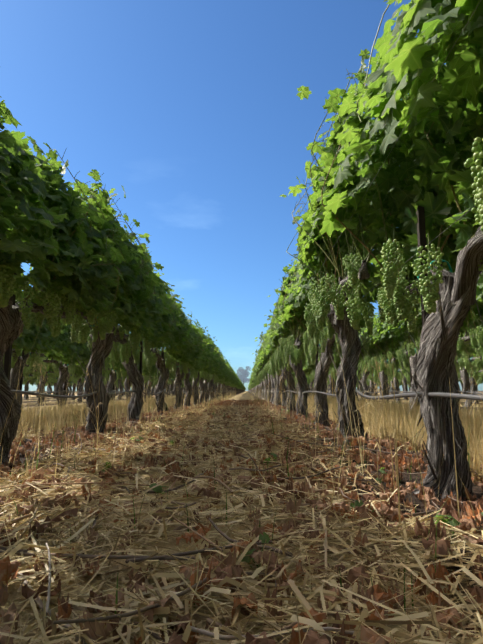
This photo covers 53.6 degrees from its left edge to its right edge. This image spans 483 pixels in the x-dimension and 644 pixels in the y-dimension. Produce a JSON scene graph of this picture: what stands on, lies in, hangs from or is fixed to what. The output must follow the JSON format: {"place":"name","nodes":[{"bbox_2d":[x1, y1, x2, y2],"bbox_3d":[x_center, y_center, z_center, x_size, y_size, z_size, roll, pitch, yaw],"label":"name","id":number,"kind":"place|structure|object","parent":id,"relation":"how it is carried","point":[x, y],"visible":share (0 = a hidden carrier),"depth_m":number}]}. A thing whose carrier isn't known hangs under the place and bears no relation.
{"place":"outdoors","nodes":[
{"label":"outdoors","id":0,"kind":"place"},
{"bbox_2d":[0,391,482,643],"bbox_3d":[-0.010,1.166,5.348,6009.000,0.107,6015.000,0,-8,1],"label":"ground","id":1,"kind":"structure","parent":0,"point":[13,587],"depth_m":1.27},
{"bbox_2d":[0,155,11,210],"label":"vine","id":2,"kind":"object","parent":1,"relation":"on","point":[4,167],"visible":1,"depth_m":1.97},
{"bbox_2d":[3,328,53,387],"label":"vine","id":3,"kind":"object","parent":1,"relation":"on","point":[25,367],"visible":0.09,"depth_m":12.42},
{"bbox_2d":[23,374,36,399],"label":"vine","id":4,"kind":"object","parent":1,"relation":"on","point":[26,386],"visible":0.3,"depth_m":21.93},
{"bbox_2d":[22,367,37,401],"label":"vine","id":5,"kind":"object","parent":1,"relation":"on","point":[26,377],"visible":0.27,"depth_m":17.15},
{"bbox_2d":[3,264,67,408],"bbox_3d":[-3.431,0.242,7.442,1.098,2.608,2.816,0,-8,0],"label":"vine","id":6,"kind":"object","parent":1,"relation":"on","point":[38,348],"visible":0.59,"depth_m":7.54},
{"bbox_2d":[23,344,63,404],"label":"vine","id":7,"kind":"object","parent":1,"relation":"on","point":[36,371],"visible":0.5,"depth_m":13.27},
{"bbox_2d":[30,375,59,392],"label":"vine","id":8,"kind":"object","parent":1,"relation":"on","point":[38,377],"visible":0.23,"depth_m":18.50},
{"bbox_2d":[45,382,52,393],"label":"vine","id":9,"kind":"object","parent":1,"relation":"on","point":[50,387],"visible":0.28,"depth_m":29.77},
{"bbox_2d":[49,376,70,383],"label":"vine","id":10,"kind":"object","parent":1,"relation":"on","point":[54,380],"visible":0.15,"depth_m":19.91},
{"bbox_2d":[35,320,90,409],"bbox_3d":[-3.370,0.630,9.577,0.914,2.440,2.276,0,-8,1],"label":"vine","id":11,"kind":"object","parent":1,"relation":"on","point":[69,349],"visible":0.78,"depth_m":9.15},
{"bbox_2d":[0,96,128,464],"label":"vine","id":12,"kind":"object","parent":1,"relation":"on","point":[37,212],"visible":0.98,"depth_m":2.76},
{"bbox_2d":[48,363,81,401],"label":"vine","id":13,"kind":"object","parent":1,"relation":"on","point":[69,376],"visible":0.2,"depth_m":15.10},
{"bbox_2d":[68,378,75,399],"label":"vine","id":14,"kind":"object","parent":1,"relation":"on","point":[74,387],"visible":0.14,"depth_m":21.82},
{"bbox_2d":[71,369,85,402],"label":"vine","id":15,"kind":"object","parent":1,"relation":"on","point":[78,380],"visible":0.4,"depth_m":16.50},
{"bbox_2d":[75,315,120,400],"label":"vine","id":16,"kind":"object","parent":1,"relation":"on","point":[107,365],"visible":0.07,"depth_m":11.45},
{"bbox_2d":[39,169,167,434],"bbox_3d":[-1.229,-0.154,4.345,1.010,2.628,2.721,0,-8,0],"label":"vine","id":17,"kind":"object","parent":1,"relation":"on","point":[131,311],"visible":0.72,"depth_m":4.26},
{"bbox_2d":[14,326,207,395],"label":"trellis row","id":18,"kind":"object","parent":1,"relation":"on","point":[21,383],"visible":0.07,"depth_m":9.04},
{"bbox_2d":[103,373,121,386],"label":"vine","id":19,"kind":"object","parent":1,"relation":"on","point":[107,381],"visible":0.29,"depth_m":19.82},
{"bbox_2d":[0,394,231,490],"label":"stubble grass","id":20,"kind":"structure","parent":1,"relation":"on","point":[51,416],"depth_m":5.57},
{"bbox_2d":[104,339,128,403],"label":"vine","id":21,"kind":"object","parent":1,"relation":"on","point":[118,369],"visible":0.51,"depth_m":12.66},
{"bbox_2d":[4,131,233,397],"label":"trellis row","id":22,"kind":"object","parent":1,"relation":"on","point":[7,361],"visible":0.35,"depth_m":3.11},
{"bbox_2d":[115,375,124,399],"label":"vine","id":23,"kind":"object","parent":1,"relation":"on","point":[120,386],"visible":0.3,"depth_m":21.55},
{"bbox_2d":[121,352,143,401],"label":"vine","id":24,"kind":"object","parent":1,"relation":"on","point":[126,383],"visible":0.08,"depth_m":14.38},
{"bbox_2d":[105,243,184,421],"bbox_3d":[-1.266,0.192,6.084,1.216,2.485,2.927,0,-8,0],"label":"vine","id":25,"kind":"object","parent":1,"relation":"on","point":[158,338],"visible":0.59,"depth_m":6.02},
{"bbox_2d":[142,365,157,382],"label":"vine","id":26,"kind":"object","parent":1,"relation":"on","point":[146,374],"visible":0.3,"depth_m":16.31},
{"bbox_2d":[145,350,159,398],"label":"vine","id":27,"kind":"object","parent":1,"relation":"on","point":[149,382],"visible":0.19,"depth_m":17.60},
{"bbox_2d":[153,349,171,384],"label":"vine","id":28,"kind":"object","parent":1,"relation":"on","point":[170,374],"visible":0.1,"depth_m":19.60},
{"bbox_2d":[165,354,173,396],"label":"vine","id":29,"kind":"object","parent":1,"relation":"on","point":[171,377],"visible":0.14,"depth_m":20.87},
{"bbox_2d":[137,273,205,413],"bbox_3d":[-1.201,0.490,7.860,1.192,2.368,2.356,0,-8,-1],"label":"vine","id":30,"kind":"object","parent":1,"relation":"on","point":[180,343],"visible":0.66,"depth_m":7.69},
{"bbox_2d":[168,378,175,396],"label":"vine","id":31,"kind":"object","parent":1,"relation":"on","point":[171,387],"visible":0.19,"depth_m":22.67},
{"bbox_2d":[170,302,207,410],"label":"vine","id":32,"kind":"object","parent":1,"relation":"on","point":[183,364],"visible":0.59,"depth_m":9.29},
{"bbox_2d":[183,314,211,406],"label":"vine","id":33,"kind":"object","parent":1,"relation":"on","point":[187,384],"visible":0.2,"depth_m":11.10},
{"bbox_2d":[189,316,217,404],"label":"vine","id":34,"kind":"object","parent":1,"relation":"on","point":[209,357],"visible":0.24,"depth_m":12.87},
{"bbox_2d":[199,327,218,402],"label":"vine","id":35,"kind":"object","parent":1,"relation":"on","point":[210,371],"visible":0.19,"depth_m":14.49},
{"bbox_2d":[204,334,224,401],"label":"vine","id":36,"kind":"object","parent":1,"relation":"on","point":[218,367],"visible":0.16,"depth_m":16.29},
{"bbox_2d":[208,342,224,400],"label":"vine","id":37,"kind":"object","parent":1,"relation":"on","point":[210,380],"visible":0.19,"depth_m":17.88},
{"bbox_2d":[212,340,225,399],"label":"vine","id":38,"kind":"object","parent":1,"relation":"on","point":[218,376],"visible":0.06,"depth_m":19.38},
{"bbox_2d":[214,350,227,399],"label":"vine","id":39,"kind":"object","parent":1,"relation":"on","point":[219,382],"visible":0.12,"depth_m":21.11},
{"bbox_2d":[217,350,229,398],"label":"vine","id":40,"kind":"object","parent":1,"relation":"on","point":[225,376],"visible":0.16,"depth_m":22.73},
{"bbox_2d":[217,349,229,397],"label":"vine","id":41,"kind":"object","parent":1,"relation":"on","point":[224,378],"visible":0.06,"depth_m":24.52},
{"bbox_2d":[217,360,232,397],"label":"vine","id":42,"kind":"object","parent":1,"relation":"on","point":[225,383],"visible":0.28,"depth_m":26.27},
{"bbox_2d":[224,359,233,395],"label":"vine","id":43,"kind":"object","parent":1,"relation":"on","point":[230,377],"visible":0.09,"depth_m":29.81},
{"bbox_2d":[12,419,447,613],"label":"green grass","id":44,"kind":"structure","parent":1,"relation":"on","point":[259,522],"depth_m":1.26},
{"bbox_2d":[0,407,481,643],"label":"twig litter","id":45,"kind":"object","parent":1,"relation":"on","point":[128,558],"visible":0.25,"depth_m":1.10},
{"bbox_2d":[0,399,482,643],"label":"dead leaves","id":46,"kind":"object","parent":1,"relation":"on","point":[8,567],"visible":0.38,"depth_m":1.34},
{"bbox_2d":[0,311,482,534],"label":"tall dry grass","id":47,"kind":"structure","parent":1,"relation":"on","point":[396,457],"depth_m":2.66},
{"bbox_2d":[9,394,477,475],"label":"green grass","id":48,"kind":"structure","parent":1,"relation":"on","point":[178,425],"depth_m":2.83},
{"bbox_2d":[237,366,250,384],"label":"tree","id":49,"kind":"object","parent":1,"relation":"on","point":[243,372],"visible":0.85,"depth_m":423.10},
{"bbox_2d":[253,364,260,397],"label":"vine","id":50,"kind":"object","parent":1,"relation":"on","point":[255,378],"visible":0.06,"depth_m":27.66},
{"bbox_2d":[253,362,261,397],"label":"vine","id":51,"kind":"object","parent":1,"relation":"on","point":[256,377],"visible":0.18,"depth_m":25.50},
{"bbox_2d":[33,357,482,490],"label":"wild oat stalks","id":52,"kind":"object","parent":1,"relation":"on","point":[376,363],"visible":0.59,"depth_m":2.63},
{"bbox_2d":[255,357,262,398],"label":"vine","id":53,"kind":"object","parent":1,"relation":"on","point":[258,379],"visible":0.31,"depth_m":23.94},
{"bbox_2d":[252,348,265,398],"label":"vine","id":54,"kind":"object","parent":1,"relation":"on","point":[261,367],"visible":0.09,"depth_m":20.69},
{"bbox_2d":[255,355,263,398],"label":"vine","id":55,"kind":"object","parent":1,"relation":"on","point":[261,381],"visible":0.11,"depth_m":22.27},
{"bbox_2d":[256,349,268,399],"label":"vine","id":56,"kind":"object","parent":1,"relation":"on","point":[261,361],"visible":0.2,"depth_m":18.83},
{"bbox_2d":[258,343,270,399],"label":"vine","id":57,"kind":"object","parent":1,"relation":"on","point":[266,374],"visible":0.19,"depth_m":17.10},
{"bbox_2d":[255,331,273,401],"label":"vine","id":58,"kind":"object","parent":1,"relation":"on","point":[271,377],"visible":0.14,"depth_m":15.45},
{"bbox_2d":[255,327,276,403],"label":"vine","id":59,"kind":"object","parent":1,"relation":"on","point":[268,365],"visible":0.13,"depth_m":13.78},
{"bbox_2d":[263,333,281,406],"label":"vine","id":60,"kind":"object","parent":1,"relation":"on","point":[277,393],"visible":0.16,"depth_m":11.97},
{"bbox_2d":[267,324,293,408],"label":"vine","id":61,"kind":"object","parent":1,"relation":"on","point":[270,344],"visible":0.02,"depth_m":10.28},
{"bbox_2d":[263,303,303,411],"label":"vine","id":62,"kind":"object","parent":1,"relation":"on","point":[277,332],"visible":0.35,"depth_m":8.68},
{"bbox_2d":[102,409,482,567],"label":"weed sprouts","id":63,"kind":"object","parent":1,"relation":"on","point":[262,538],"visible":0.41,"depth_m":1.45},
{"bbox_2d":[268,258,320,416],"bbox_3d":[0.944,0.296,6.967,1.134,2.539,2.730,-1,-8,5],"label":"vine","id":64,"kind":"object","parent":1,"relation":"on","point":[289,345],"visible":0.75,"depth_m":6.83},
{"bbox_2d":[302,366,310,393],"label":"vine","id":65,"kind":"object","parent":1,"relation":"on","point":[307,372],"visible":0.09,"depth_m":23.50},
{"bbox_2d":[302,360,315,394],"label":"vine","id":66,"kind":"object","parent":1,"relation":"on","point":[306,366],"visible":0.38,"depth_m":21.80},
{"bbox_2d":[311,362,315,381],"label":"vine","id":67,"kind":"object","parent":1,"relation":"on","point":[312,375],"visible":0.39,"depth_m":19.93},
{"bbox_2d":[282,239,372,428],"bbox_3d":[0.982,0.119,5.249,0.974,2.467,2.095,0,-8,0],"label":"vine","id":68,"kind":"object","parent":1,"relation":"on","point":[299,288],"visible":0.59,"depth_m":5.24},
{"bbox_2d":[327,361,338,397],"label":"vine","id":69,"kind":"object","parent":1,"relation":"on","point":[330,377],"visible":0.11,"depth_m":16.82},
{"bbox_2d":[330,345,342,380],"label":"vine","id":70,"kind":"object","parent":1,"relation":"on","point":[333,372],"visible":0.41,"depth_m":15.49},
{"bbox_2d":[279,49,419,441],"bbox_3d":[0.920,-0.269,3.716,1.211,2.738,2.393,0,-8,1],"label":"vine","id":71,"kind":"object","parent":1,"relation":"on","point":[315,246],"visible":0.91,"depth_m":3.54},
{"bbox_2d":[341,351,362,401],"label":"vine","id":72,"kind":"object","parent":1,"relation":"on","point":[359,361],"visible":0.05,"depth_m":13.11},
{"bbox_2d":[358,371,363,399],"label":"vine","id":73,"kind":"object","parent":1,"relation":"on","point":[360,379],"visible":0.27,"depth_m":21.29},
{"bbox_2d":[258,0,482,400],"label":"trellis row","id":74,"kind":"object","parent":1,"relation":"on","point":[421,228],"visible":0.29,"depth_m":2.12},
{"bbox_2d":[356,316,385,402],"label":"vine","id":75,"kind":"object","parent":1,"relation":"on","point":[364,379],"visible":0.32,"depth_m":11.78},
{"bbox_2d":[368,367,377,400],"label":"vine","id":76,"kind":"object","parent":1,"relation":"on","point":[371,377],"visible":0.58,"depth_m":19.65},
{"bbox_2d":[271,392,482,484],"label":"stubble grass","id":77,"kind":"structure","parent":1,"relation":"on","point":[467,425],"depth_m":3.84},
{"bbox_2d":[285,304,482,399],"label":"trellis row","id":78,"kind":"object","parent":1,"relation":"on","point":[411,380],"visible":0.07,"depth_m":8.66},
{"bbox_2d":[361,305,408,401],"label":"vine","id":79,"kind":"object","parent":1,"relation":"on","point":[378,335],"visible":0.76,"depth_m":10.20},
{"bbox_2d":[387,375,395,398],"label":"vine","id":80,"kind":"object","parent":1,"relation":"on","point":[391,380],"visible":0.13,"depth_m":23.95},
{"bbox_2d":[385,347,408,402],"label":"vine","id":81,"kind":"object","parent":1,"relation":"on","point":[397,375],"visible":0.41,"depth_m":16.25},
{"bbox_2d":[316,0,482,505],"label":"vine","id":82,"kind":"object","parent":1,"relation":"on","point":[442,131],"visible":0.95,"depth_m":1.97},
{"bbox_2d":[464,137,482,225],"bbox_3d":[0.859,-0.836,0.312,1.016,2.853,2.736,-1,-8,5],"label":"grape bunch","id":83,"kind":"object","parent":82,"relation":"attached to","point":[477,173],"visible":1,"depth_m":1.24},
{"bbox_2d":[381,296,421,407],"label":"vine","id":84,"kind":"object","parent":1,"relation":"on","point":[406,340],"visible":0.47,"depth_m":8.71},
{"bbox_2d":[399,371,409,399],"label":"vine","id":85,"kind":"object","parent":1,"relation":"on","point":[405,386],"visible":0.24,"depth_m":22.17},
{"bbox_2d":[401,367,409,376],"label":"vine","id":86,"kind":"object","parent":1,"relation":"on","point":[407,368],"visible":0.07,"depth_m":15.02},
{"bbox_2d":[405,297,482,416],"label":"vine","id":87,"kind":"object","parent":1,"relation":"on","point":[470,320],"visible":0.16,"depth_m":6.50},
{"bbox_2d":[454,336,482,406],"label":"vine","id":88,"kind":"object","parent":1,"relation":"on","point":[464,368],"visible":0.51,"depth_m":11.14},
{"bbox_2d":[457,358,482,402],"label":"vine","id":89,"kind":"object","parent":1,"relation":"on","point":[476,376],"visible":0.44,"depth_m":15.32},
{"bbox_2d":[467,271,482,360],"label":"vine","id":90,"kind":"object","parent":1,"relation":"on","point":[478,336],"visible":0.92,"depth_m":5.75},
{"bbox_2d":[0,0,482,390],"label":"sky","id":91,"kind":"structure","parent":0,"point":[193,108]}
]}

